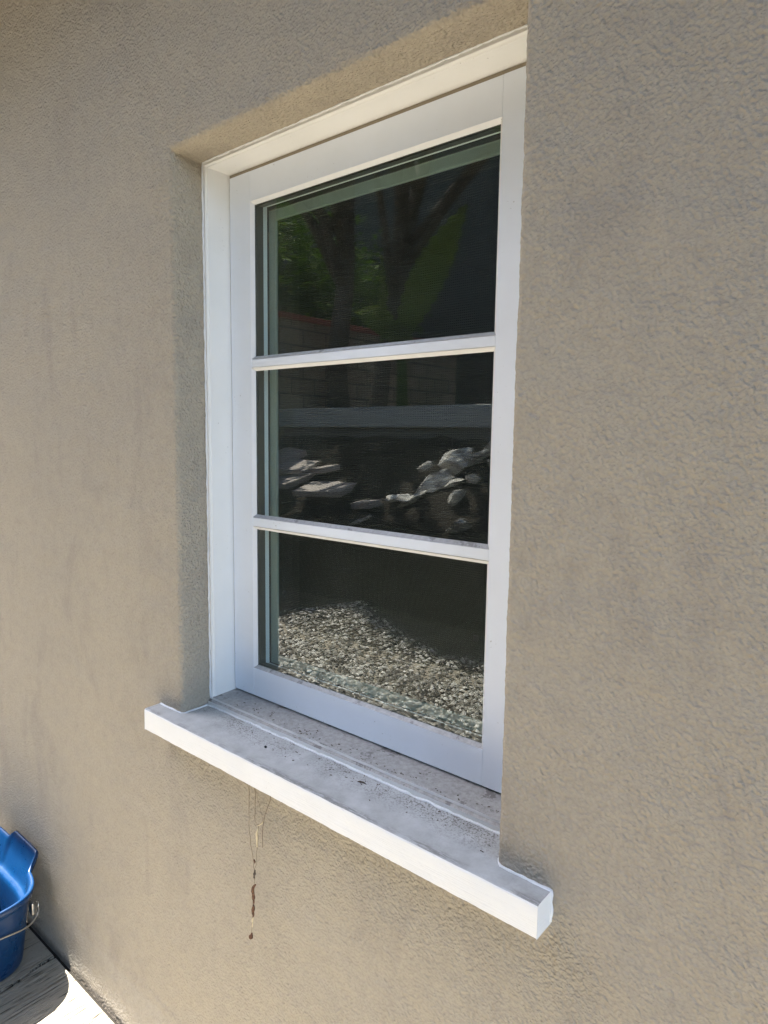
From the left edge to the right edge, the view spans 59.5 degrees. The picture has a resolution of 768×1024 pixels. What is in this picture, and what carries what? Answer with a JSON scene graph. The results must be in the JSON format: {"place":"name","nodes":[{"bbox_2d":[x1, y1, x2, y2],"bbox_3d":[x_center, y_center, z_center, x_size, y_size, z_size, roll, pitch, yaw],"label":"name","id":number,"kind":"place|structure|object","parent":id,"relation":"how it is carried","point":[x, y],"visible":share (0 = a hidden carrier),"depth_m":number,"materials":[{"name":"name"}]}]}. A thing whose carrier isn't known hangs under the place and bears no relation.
{"place":"outdoors","nodes":[
{"label":"outdoors","id":0,"kind":"place"},
{"bbox_2d":[0,925,113,1023],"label":"walkway","id":1,"kind":"structure","parent":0,"point":[39,985],"depth_m":1.54,"materials":[{"name":"concrete"}]},
{"bbox_2d":[0,826,38,981],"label":"mop bucket","id":2,"kind":"object","parent":1,"relation":"on","point":[19,853],"visible":1,"depth_m":1.63,"materials":[{"name":"blue plastic"}]},
{"label":"ground","id":3,"kind":"structure","parent":0,"visible":0},
{"bbox_2d":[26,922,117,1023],"bbox_3d":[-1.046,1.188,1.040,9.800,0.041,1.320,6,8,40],"label":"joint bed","id":4,"kind":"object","parent":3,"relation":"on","point":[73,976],"depth_m":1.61,"materials":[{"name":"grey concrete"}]},
{"bbox_2d":[0,0,767,1023],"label":"house","id":5,"kind":"structure","parent":3,"relation":"on","point":[384,386],"depth_m":0.99,"materials":[{"name":"paint"}]},
{"bbox_2d":[248,785,270,939],"bbox_3d":[-0.204,0.570,1.088,0.064,0.287,0.008,6,8,40],"label":"hanging plant debris","id":6,"kind":"object","parent":5,"relation":"hanging from","point":[253,899],"visible":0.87,"depth_m":1.10,"materials":[{"name":"brown plant"}]},
{"bbox_2d":[201,24,527,831],"bbox_3d":[-0.040,-0.110,1.042,0.715,1.009,0.107,6,8,40],"label":"window","id":7,"kind":"structure","parent":5,"relation":"in","point":[361,255],"depth_m":1.07,"materials":[{"name":"paint"}]},
{"bbox_2d":[237,702,499,851],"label":"sill litter","id":8,"kind":"object","parent":5,"relation":"on","point":[364,775],"visible":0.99,"depth_m":1.01,"materials":[{"name":"brown"}]}
]}

